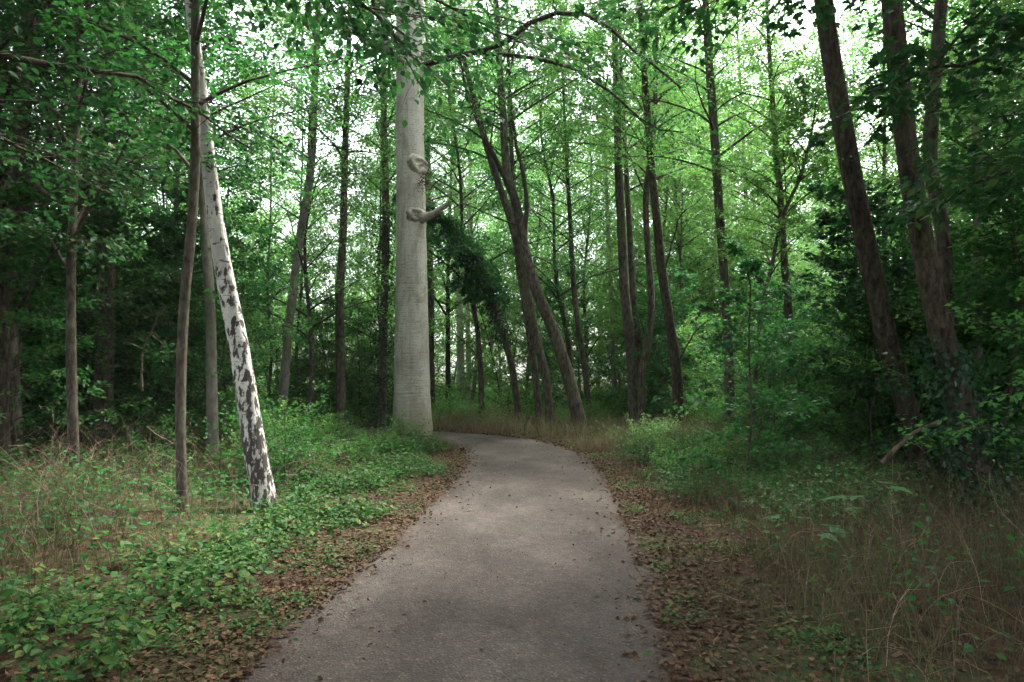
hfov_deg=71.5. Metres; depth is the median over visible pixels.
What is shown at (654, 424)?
bush
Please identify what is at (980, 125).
forest tree
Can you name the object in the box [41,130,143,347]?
background tree
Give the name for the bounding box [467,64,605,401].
background tree
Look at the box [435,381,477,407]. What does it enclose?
bush
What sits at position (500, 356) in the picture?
sapling
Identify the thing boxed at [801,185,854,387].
background tree
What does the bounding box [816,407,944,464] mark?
bush
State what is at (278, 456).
bush
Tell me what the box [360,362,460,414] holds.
bush
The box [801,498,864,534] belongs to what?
fern
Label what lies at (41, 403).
sapling
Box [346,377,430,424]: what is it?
bush
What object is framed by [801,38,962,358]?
forest tree
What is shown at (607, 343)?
sapling
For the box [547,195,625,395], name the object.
background tree
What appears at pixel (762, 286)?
sapling
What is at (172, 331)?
sapling
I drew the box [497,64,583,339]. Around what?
background tree
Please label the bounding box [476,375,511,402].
bush
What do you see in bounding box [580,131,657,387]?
background tree
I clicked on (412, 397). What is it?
beech tree
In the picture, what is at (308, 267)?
background tree
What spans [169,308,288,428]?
sapling
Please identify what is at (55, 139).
forest tree
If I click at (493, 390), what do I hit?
bush
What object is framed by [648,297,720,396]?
sapling
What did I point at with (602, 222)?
background tree
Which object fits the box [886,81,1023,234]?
forest tree
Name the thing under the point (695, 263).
sapling
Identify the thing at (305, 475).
fallen log
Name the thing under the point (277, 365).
sapling
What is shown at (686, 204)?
background tree
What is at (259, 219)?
background tree
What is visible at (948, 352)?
pine tree
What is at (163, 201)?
forest tree
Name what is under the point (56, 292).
sapling
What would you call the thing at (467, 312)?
pale birch tree
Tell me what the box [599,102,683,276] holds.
background tree
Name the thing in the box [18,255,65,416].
sapling
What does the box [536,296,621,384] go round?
sapling
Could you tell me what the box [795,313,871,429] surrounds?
sapling
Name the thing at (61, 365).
sapling
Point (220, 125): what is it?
background tree
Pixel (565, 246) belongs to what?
background tree
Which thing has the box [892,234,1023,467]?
sapling
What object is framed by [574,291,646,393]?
sapling
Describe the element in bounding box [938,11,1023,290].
forest tree
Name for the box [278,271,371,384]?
sapling
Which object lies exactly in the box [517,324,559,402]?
sapling
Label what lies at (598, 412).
bush
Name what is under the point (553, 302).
sapling
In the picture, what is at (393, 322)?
sapling
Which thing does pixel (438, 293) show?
background tree
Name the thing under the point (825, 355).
sapling
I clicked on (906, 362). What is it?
sapling
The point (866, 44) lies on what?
forest tree
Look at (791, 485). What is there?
pale verge weeds
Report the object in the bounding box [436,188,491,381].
background tree
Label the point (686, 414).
bush
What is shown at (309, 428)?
bush
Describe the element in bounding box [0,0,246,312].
forest tree
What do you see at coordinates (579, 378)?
background tree
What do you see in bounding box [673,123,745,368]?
background tree
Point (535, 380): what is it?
leaning tree
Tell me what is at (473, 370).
sapling
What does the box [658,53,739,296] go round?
background tree
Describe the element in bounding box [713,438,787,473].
bush
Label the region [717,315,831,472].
sapling
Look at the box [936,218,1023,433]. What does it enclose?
sapling
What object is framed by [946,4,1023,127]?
forest tree
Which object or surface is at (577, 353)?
sapling
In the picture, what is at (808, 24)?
sky
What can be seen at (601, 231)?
background tree
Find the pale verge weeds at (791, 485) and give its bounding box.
[613,420,922,526]
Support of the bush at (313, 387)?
on the ground at (240, 615)
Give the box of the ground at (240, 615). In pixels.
[0,377,1023,681]
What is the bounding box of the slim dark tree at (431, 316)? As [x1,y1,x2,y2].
[364,0,519,417]
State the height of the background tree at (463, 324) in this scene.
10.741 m
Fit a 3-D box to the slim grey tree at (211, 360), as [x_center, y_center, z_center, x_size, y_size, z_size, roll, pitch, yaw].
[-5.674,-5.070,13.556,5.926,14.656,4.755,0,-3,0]
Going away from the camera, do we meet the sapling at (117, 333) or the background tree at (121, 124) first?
the sapling at (117, 333)
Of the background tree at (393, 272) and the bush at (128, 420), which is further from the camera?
the background tree at (393, 272)
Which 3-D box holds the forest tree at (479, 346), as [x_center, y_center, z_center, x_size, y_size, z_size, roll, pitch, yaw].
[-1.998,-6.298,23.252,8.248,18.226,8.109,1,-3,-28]
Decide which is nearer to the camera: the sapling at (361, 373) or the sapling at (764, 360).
the sapling at (764, 360)
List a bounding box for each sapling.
[0,163,152,463]
[8,196,107,431]
[8,285,35,401]
[18,178,205,436]
[18,254,66,413]
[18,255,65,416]
[19,213,151,428]
[19,288,94,447]
[22,152,95,374]
[32,178,170,437]
[34,246,174,434]
[62,198,241,445]
[77,218,235,443]
[81,233,204,434]
[81,244,190,393]
[86,173,268,416]
[117,280,195,418]
[126,190,312,449]
[138,272,256,396]
[148,274,229,398]
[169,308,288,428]
[171,294,294,434]
[188,306,261,411]
[218,257,308,407]
[220,260,300,387]
[233,236,333,397]
[253,338,326,418]
[256,300,330,381]
[261,350,305,407]
[264,240,393,400]
[270,329,334,407]
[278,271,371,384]
[289,290,373,420]
[291,320,352,402]
[301,322,375,402]
[306,289,371,383]
[318,290,393,423]
[345,276,392,384]
[345,340,388,421]
[346,268,451,383]
[355,280,444,388]
[356,330,394,421]
[388,269,473,395]
[435,317,517,382]
[436,261,562,407]
[438,260,561,409]
[465,262,579,409]
[470,319,539,385]
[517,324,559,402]
[519,318,597,406]
[520,262,625,407]
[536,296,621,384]
[538,304,618,393]
[542,324,608,406]
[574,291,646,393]
[581,334,625,389]
[584,233,723,422]
[591,279,646,387]
[592,250,689,385]
[613,249,729,392]
[614,272,713,423]
[616,344,672,415]
[630,264,741,422]
[641,314,699,400]
[643,256,769,393]
[645,352,698,417]
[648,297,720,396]
[667,235,833,485]
[667,310,749,426]
[670,257,736,381]
[680,341,740,418]
[686,267,759,400]
[688,224,823,384]
[700,311,783,421]
[701,264,822,429]
[705,321,783,414]
[712,266,823,391]
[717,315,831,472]
[722,346,784,413]
[723,314,807,426]
[730,174,1014,468]
[732,316,822,401]
[759,298,823,411]
[762,330,877,457]
[770,315,860,415]
[784,275,862,416]
[785,220,989,440]
[789,243,932,451]
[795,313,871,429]
[798,298,845,407]
[809,290,935,456]
[816,350,875,409]
[822,200,995,426]
[826,332,907,436]
[828,337,882,416]
[855,232,1023,448]
[858,259,1018,429]
[858,308,925,417]
[864,146,1023,483]
[886,236,1023,437]
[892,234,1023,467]
[893,99,1023,445]
[910,253,1005,404]
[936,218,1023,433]
[959,199,1023,463]
[962,279,1023,424]
[968,188,1023,396]
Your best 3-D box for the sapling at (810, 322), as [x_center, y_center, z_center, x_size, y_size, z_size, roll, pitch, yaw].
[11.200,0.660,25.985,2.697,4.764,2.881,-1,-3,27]
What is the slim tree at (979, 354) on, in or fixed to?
on the ground at (240, 615)
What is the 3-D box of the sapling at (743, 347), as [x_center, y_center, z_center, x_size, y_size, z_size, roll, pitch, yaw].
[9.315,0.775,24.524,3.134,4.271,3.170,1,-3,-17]
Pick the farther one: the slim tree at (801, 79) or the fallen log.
the slim tree at (801, 79)
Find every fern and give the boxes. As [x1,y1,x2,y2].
[763,515,848,551]
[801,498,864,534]
[824,481,912,542]
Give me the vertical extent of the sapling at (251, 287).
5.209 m
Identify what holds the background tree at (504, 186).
on the ground at (240, 615)
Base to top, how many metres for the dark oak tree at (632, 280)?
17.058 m
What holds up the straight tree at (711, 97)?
on the ground at (240, 615)
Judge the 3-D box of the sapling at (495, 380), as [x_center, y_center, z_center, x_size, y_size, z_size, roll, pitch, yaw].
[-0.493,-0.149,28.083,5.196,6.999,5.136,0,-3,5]
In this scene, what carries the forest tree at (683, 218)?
on the ground at (240, 615)
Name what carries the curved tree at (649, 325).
on the ground at (240, 615)
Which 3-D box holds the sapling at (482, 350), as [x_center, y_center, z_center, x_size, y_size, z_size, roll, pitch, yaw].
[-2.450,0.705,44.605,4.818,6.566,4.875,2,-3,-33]
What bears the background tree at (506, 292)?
on the ground at (240, 615)
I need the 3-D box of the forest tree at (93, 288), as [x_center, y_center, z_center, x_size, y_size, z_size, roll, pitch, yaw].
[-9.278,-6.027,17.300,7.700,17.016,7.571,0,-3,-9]
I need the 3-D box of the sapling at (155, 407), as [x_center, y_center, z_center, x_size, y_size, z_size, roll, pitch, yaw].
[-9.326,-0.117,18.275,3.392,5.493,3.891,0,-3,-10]
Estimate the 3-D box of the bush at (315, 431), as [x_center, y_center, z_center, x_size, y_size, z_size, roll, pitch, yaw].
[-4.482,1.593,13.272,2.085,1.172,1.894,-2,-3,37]
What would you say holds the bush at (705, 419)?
on the ground at (240, 615)
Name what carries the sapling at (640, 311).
on the ground at (240, 615)
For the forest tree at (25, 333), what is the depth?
14.27 m
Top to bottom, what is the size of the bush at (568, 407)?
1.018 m
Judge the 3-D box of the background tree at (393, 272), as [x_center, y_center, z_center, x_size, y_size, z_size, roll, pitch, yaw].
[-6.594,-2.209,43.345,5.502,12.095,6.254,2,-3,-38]
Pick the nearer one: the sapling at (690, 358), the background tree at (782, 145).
the sapling at (690, 358)
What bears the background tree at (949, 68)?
on the ground at (240, 615)
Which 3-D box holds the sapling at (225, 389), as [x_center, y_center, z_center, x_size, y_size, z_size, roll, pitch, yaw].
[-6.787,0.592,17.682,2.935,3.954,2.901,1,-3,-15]
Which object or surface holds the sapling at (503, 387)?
on the ground at (240, 615)
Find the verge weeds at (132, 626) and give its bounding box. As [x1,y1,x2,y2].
[0,428,921,681]
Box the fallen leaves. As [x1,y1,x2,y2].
[0,419,1023,681]
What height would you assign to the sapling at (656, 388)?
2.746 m
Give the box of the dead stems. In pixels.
[0,306,1023,681]
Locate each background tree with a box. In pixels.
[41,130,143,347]
[54,5,170,235]
[68,57,223,419]
[127,0,281,410]
[211,54,333,385]
[221,204,283,387]
[222,191,264,351]
[232,176,288,379]
[247,126,310,306]
[250,186,334,386]
[253,123,329,343]
[272,180,366,391]
[273,133,389,402]
[312,112,395,341]
[320,219,376,340]
[323,64,478,404]
[330,159,393,361]
[345,69,481,347]
[346,74,442,381]
[347,94,440,297]
[357,0,532,410]
[358,188,464,359]
[367,208,445,368]
[376,4,543,411]
[380,198,456,363]
[433,207,465,374]
[434,144,488,354]
[434,201,507,400]
[435,40,564,374]
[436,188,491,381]
[440,129,537,373]
[440,184,502,378]
[450,160,549,389]
[451,215,533,391]
[459,130,594,410]
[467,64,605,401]
[470,58,566,346]
[492,215,563,387]
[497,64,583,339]
[501,25,652,405]
[511,139,588,345]
[522,92,639,391]
[528,127,598,401]
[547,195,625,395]
[566,113,637,392]
[569,63,670,346]
[571,162,659,393]
[572,119,615,374]
[576,19,740,401]
[580,2,745,407]
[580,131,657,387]
[583,0,777,394]
[585,92,719,386]
[598,71,693,345]
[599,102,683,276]
[635,116,726,340]
[637,43,803,388]
[657,3,812,307]
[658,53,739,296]
[662,0,830,301]
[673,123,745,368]
[675,74,773,349]
[683,155,752,298]
[694,84,827,398]
[719,127,811,352]
[721,58,838,350]
[723,38,827,335]
[734,95,844,320]
[734,146,835,334]
[790,147,843,381]
[797,101,873,279]
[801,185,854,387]
[803,111,893,311]
[863,140,897,235]
[877,18,1010,321]
[894,3,1023,259]
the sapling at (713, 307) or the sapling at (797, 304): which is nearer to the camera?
the sapling at (797, 304)
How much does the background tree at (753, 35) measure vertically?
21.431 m
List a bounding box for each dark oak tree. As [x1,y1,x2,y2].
[501,0,694,425]
[530,0,730,368]
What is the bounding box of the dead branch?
[147,427,186,451]
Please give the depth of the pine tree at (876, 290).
10.98 m
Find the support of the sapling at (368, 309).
on the ground at (240, 615)
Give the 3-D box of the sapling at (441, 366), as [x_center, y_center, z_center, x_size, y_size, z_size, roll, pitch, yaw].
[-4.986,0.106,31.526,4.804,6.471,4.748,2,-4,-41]
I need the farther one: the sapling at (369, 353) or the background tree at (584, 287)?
the background tree at (584, 287)
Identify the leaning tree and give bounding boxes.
[364,0,597,430]
[423,0,606,427]
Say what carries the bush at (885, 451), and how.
on the ground at (240, 615)
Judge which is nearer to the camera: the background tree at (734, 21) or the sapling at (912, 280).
the sapling at (912, 280)
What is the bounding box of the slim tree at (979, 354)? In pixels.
[801,0,1023,426]
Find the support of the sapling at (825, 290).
on the ground at (240, 615)
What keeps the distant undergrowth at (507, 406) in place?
on the ground at (240, 615)
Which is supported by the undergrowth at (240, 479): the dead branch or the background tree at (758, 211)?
the dead branch
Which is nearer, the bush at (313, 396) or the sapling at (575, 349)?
the bush at (313, 396)
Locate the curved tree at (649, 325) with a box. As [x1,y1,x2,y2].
[571,0,750,429]
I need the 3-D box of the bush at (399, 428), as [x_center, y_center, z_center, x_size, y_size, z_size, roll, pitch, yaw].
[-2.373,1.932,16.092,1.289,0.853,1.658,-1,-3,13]
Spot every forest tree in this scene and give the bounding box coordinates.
[0,0,173,151]
[0,0,182,230]
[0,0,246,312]
[0,0,259,450]
[0,3,142,323]
[3,0,292,436]
[83,0,309,442]
[96,0,277,429]
[154,0,443,422]
[161,75,290,417]
[186,1,364,415]
[215,0,372,418]
[296,15,463,423]
[320,0,616,421]
[447,0,697,367]
[600,67,764,422]
[713,75,839,374]
[720,0,1023,416]
[742,0,958,406]
[787,0,1023,351]
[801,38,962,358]
[827,0,1023,343]
[854,0,1023,432]
[859,1,1001,255]
[864,0,1023,405]
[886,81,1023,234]
[888,0,1023,278]
[901,5,1018,329]
[923,2,1023,306]
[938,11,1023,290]
[939,1,1023,289]
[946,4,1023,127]
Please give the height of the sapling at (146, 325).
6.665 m
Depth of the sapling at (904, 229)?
13.42 m
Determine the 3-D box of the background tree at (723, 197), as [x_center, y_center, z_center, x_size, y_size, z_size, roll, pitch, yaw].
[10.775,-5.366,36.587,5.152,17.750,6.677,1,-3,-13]
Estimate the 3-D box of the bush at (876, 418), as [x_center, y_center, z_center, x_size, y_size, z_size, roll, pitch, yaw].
[7.638,1.495,13.846,2.032,1.462,2.613,1,-3,-23]
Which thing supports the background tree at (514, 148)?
on the ground at (240, 615)
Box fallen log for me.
[282,462,332,481]
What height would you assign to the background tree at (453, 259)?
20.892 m
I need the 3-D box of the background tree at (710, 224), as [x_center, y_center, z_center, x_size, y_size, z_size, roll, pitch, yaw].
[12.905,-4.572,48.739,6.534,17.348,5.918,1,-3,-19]
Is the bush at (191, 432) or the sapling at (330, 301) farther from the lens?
the sapling at (330, 301)
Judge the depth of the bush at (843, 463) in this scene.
9.47 m
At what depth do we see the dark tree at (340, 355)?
19.46 m
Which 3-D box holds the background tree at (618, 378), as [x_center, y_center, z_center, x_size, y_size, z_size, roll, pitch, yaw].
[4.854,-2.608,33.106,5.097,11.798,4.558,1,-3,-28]
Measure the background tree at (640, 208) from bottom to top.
17.841 m
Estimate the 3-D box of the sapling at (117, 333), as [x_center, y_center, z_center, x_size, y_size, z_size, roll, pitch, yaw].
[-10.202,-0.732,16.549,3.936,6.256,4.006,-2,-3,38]
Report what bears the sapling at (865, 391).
on the ground at (240, 615)
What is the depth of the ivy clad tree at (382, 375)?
21.98 m
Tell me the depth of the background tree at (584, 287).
31.30 m
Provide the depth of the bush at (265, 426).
12.35 m
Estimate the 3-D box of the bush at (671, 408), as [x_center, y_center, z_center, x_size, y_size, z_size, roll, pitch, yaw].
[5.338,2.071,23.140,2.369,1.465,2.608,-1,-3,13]
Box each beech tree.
[0,0,628,218]
[363,0,732,442]
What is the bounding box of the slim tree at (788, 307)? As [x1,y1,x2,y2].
[673,0,874,439]
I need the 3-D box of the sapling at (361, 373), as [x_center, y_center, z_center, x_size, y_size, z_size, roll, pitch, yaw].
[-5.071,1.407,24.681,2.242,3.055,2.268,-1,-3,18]
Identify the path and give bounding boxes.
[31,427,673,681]
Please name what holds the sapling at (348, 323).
on the ground at (240, 615)
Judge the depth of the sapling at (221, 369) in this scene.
24.02 m
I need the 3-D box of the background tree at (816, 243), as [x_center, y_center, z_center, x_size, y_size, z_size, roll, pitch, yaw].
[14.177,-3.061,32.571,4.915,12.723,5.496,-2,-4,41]
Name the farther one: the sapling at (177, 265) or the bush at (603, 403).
the bush at (603, 403)
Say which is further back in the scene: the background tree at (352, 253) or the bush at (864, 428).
the background tree at (352, 253)
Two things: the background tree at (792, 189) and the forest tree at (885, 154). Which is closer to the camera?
the forest tree at (885, 154)
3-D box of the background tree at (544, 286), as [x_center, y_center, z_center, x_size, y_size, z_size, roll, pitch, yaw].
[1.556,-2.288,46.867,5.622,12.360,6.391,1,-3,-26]
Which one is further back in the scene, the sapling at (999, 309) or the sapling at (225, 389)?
the sapling at (225, 389)
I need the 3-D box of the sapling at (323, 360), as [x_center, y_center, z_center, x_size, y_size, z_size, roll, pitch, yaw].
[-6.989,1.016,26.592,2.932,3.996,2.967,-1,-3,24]
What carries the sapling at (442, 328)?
on the ground at (240, 615)
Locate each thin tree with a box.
[495,0,646,419]
[551,28,666,410]
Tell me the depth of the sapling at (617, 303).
24.17 m
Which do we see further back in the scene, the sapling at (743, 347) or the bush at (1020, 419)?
the sapling at (743, 347)
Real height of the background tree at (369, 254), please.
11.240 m
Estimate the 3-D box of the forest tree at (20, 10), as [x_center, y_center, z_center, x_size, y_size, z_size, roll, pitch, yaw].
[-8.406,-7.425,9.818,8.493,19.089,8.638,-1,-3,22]
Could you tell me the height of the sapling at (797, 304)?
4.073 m
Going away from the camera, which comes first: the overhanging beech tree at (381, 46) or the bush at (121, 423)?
the overhanging beech tree at (381, 46)
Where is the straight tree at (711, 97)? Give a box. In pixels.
[587,0,865,439]
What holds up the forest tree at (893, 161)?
on the ground at (240, 615)
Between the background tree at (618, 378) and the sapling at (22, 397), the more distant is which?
the background tree at (618, 378)
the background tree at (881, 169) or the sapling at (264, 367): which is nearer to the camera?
the sapling at (264, 367)
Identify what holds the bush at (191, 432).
on the ground at (240, 615)
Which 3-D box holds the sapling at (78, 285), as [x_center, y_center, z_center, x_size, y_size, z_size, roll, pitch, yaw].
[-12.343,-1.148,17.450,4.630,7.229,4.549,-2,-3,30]
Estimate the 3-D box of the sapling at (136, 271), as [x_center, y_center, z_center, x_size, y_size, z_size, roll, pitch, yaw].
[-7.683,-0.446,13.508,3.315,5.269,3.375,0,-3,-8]
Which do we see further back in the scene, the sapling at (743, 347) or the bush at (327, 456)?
the sapling at (743, 347)
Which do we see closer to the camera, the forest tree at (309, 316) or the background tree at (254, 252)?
the forest tree at (309, 316)
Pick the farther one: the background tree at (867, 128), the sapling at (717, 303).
the background tree at (867, 128)
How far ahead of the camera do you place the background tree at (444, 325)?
28.21 m
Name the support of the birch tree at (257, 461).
on the ground at (240, 615)
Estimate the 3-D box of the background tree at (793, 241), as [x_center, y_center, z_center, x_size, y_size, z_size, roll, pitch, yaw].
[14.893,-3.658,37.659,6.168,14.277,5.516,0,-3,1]
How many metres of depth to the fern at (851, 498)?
6.53 m
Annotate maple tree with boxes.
[0,0,215,473]
[0,0,221,474]
[0,0,248,450]
[8,0,382,513]
[574,0,1023,231]
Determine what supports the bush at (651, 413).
on the ground at (240, 615)
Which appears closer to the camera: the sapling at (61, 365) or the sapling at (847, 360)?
the sapling at (61, 365)
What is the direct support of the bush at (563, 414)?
on the ground at (240, 615)
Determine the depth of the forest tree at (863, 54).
18.52 m
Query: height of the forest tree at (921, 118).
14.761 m
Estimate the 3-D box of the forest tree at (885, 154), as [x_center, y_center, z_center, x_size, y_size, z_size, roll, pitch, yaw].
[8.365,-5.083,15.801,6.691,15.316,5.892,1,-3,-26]
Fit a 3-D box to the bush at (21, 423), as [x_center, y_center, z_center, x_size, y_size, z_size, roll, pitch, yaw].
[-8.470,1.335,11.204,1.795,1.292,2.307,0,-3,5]
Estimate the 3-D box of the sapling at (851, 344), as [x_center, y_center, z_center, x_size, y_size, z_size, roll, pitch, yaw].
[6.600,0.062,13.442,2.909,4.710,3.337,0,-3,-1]
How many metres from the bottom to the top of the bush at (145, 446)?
1.154 m
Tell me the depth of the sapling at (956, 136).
9.80 m
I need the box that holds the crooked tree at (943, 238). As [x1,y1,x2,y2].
[862,0,1005,496]
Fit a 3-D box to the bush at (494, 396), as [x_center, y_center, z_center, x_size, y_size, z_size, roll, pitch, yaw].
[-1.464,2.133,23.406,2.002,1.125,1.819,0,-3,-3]
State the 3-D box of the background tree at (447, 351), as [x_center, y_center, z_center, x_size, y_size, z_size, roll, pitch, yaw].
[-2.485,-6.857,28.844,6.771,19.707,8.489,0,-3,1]
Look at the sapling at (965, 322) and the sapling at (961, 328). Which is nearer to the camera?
the sapling at (961, 328)
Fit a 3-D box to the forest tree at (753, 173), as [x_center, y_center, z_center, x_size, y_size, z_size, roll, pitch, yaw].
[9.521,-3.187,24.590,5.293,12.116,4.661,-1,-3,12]
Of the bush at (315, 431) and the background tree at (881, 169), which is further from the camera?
the background tree at (881, 169)
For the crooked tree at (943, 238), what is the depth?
9.66 m
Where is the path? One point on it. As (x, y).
(456, 659)
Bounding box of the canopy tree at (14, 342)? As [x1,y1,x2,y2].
[5,0,377,460]
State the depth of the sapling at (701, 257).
27.02 m
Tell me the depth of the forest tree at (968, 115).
20.21 m
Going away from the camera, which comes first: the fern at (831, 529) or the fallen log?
the fern at (831, 529)
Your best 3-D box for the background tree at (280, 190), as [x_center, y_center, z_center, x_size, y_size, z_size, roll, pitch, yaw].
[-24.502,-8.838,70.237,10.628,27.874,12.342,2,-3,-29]
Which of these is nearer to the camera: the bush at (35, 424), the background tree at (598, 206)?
the bush at (35, 424)
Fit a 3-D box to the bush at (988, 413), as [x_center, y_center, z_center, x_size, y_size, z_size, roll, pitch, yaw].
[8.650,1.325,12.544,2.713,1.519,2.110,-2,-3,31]
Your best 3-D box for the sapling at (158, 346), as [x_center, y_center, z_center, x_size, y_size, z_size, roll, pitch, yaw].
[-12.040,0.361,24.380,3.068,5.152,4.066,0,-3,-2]
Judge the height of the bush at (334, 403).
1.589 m
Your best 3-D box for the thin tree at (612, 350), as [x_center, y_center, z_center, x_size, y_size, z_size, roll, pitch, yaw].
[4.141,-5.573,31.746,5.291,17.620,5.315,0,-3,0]
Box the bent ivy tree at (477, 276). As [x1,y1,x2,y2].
[390,188,522,422]
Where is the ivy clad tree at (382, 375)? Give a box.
[283,0,478,428]
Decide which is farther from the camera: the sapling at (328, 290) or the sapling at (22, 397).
the sapling at (328, 290)
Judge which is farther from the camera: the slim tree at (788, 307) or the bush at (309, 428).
the slim tree at (788, 307)
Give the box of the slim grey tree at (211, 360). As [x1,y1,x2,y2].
[33,0,370,457]
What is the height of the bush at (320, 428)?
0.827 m
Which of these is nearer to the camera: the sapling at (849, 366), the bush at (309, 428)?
the bush at (309, 428)
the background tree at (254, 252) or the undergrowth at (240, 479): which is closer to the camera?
the undergrowth at (240, 479)
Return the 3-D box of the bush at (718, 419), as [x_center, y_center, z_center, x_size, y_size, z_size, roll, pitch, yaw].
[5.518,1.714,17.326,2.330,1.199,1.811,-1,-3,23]
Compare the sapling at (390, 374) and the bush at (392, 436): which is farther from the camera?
the sapling at (390, 374)
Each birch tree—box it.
[185,0,277,512]
[389,1,515,409]
[432,13,527,397]
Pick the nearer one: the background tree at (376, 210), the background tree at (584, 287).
the background tree at (584, 287)
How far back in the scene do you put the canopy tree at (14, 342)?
11.40 m
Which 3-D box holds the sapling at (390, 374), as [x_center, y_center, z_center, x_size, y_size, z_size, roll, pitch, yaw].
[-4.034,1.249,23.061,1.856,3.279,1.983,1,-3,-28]
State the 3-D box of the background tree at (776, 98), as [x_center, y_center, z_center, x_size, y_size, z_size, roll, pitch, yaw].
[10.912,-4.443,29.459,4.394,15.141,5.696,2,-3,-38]
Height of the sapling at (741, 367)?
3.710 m
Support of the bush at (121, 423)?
on the ground at (240, 615)
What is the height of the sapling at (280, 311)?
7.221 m
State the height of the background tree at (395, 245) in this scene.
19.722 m
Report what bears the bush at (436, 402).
on the ground at (240, 615)
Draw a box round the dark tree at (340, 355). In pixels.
[215,0,444,434]
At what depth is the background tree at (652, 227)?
36.87 m
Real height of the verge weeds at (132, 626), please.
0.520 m
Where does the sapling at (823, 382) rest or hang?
on the ground at (240, 615)
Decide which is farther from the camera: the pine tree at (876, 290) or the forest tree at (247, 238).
the forest tree at (247, 238)
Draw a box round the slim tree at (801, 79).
[688,62,862,438]
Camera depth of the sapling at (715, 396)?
22.60 m
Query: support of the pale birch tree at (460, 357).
on the ground at (240, 615)
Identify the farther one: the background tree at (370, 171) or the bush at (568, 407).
the background tree at (370, 171)
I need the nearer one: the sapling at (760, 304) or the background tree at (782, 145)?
the sapling at (760, 304)
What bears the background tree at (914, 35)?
on the ground at (240, 615)
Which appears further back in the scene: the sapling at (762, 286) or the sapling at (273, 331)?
the sapling at (273, 331)
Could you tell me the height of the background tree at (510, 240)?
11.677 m
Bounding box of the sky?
[3,0,1017,376]
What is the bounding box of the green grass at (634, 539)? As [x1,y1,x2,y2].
[0,419,1023,681]
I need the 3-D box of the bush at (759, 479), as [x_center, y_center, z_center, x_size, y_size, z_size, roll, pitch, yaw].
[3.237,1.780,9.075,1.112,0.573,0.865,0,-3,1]
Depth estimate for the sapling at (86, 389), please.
15.34 m
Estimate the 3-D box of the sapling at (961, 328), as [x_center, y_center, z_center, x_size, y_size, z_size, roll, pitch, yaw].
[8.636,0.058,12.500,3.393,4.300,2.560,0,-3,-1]
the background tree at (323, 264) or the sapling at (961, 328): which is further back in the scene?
the background tree at (323, 264)
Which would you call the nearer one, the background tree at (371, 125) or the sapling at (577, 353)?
the sapling at (577, 353)
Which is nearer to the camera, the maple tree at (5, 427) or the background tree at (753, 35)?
the maple tree at (5, 427)
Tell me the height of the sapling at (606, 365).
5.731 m
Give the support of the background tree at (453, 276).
on the ground at (240, 615)
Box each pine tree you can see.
[814,0,946,482]
[881,0,1023,508]
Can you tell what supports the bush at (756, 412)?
on the ground at (240, 615)
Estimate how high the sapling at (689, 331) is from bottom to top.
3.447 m
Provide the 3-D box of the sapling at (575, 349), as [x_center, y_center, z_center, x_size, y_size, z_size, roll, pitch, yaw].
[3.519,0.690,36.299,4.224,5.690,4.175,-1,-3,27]
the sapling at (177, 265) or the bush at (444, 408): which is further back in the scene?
the bush at (444, 408)
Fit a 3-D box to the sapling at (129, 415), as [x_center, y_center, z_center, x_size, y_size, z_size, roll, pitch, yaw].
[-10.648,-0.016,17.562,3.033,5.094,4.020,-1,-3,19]
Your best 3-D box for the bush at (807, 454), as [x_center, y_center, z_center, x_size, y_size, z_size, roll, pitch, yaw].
[4.386,1.652,10.346,1.401,1.008,1.801,-1,-3,14]
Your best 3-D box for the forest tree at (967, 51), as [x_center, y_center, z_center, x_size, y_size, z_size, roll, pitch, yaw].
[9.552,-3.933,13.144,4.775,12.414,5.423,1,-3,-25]
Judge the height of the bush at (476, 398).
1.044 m
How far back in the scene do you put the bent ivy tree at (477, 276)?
22.88 m
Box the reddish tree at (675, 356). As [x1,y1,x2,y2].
[558,0,765,432]
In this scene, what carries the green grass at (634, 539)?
on the ground at (240, 615)
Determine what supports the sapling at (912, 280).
on the ground at (240, 615)
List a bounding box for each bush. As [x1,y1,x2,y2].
[10,400,38,444]
[30,391,152,437]
[30,403,50,434]
[40,402,213,471]
[87,398,159,436]
[115,409,162,446]
[145,392,236,437]
[169,378,333,473]
[186,391,366,486]
[186,409,236,441]
[218,396,333,451]
[225,395,337,459]
[226,438,299,471]
[259,379,325,414]
[273,417,335,453]
[275,402,347,443]
[276,364,362,416]
[279,434,352,469]
[288,377,335,416]
[300,380,373,419]
[314,411,363,441]
[325,431,383,461]
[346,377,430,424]
[353,427,400,450]
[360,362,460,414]
[376,410,437,443]
[391,394,445,418]
[431,392,475,424]
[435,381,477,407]
[440,392,495,420]
[463,391,486,407]
[468,394,521,420]
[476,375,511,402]
[477,379,511,402]
[497,385,532,403]
[506,386,556,419]
[530,403,571,426]
[541,390,600,419]
[544,398,592,421]
[579,380,619,410]
[583,395,623,426]
[592,385,627,414]
[609,388,666,419]
[624,409,686,442]
[632,421,692,458]
[643,434,726,472]
[647,387,712,421]
[665,400,708,427]
[683,422,750,468]
[685,405,749,430]
[693,390,782,435]
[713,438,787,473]
[717,392,773,430]
[719,457,810,501]
[760,418,874,486]
[787,420,928,495]
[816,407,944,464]
[831,395,990,442]
[832,409,939,471]
[927,391,1023,456]
[930,403,1023,483]
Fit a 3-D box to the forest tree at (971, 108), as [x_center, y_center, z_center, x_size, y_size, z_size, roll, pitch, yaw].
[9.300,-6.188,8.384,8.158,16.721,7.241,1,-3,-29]
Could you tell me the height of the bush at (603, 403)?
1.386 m
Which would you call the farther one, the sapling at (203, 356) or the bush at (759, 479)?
the sapling at (203, 356)
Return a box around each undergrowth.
[0,403,1023,659]
[62,385,856,425]
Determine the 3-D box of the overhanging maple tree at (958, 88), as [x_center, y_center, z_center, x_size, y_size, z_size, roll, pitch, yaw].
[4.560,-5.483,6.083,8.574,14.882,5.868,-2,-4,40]

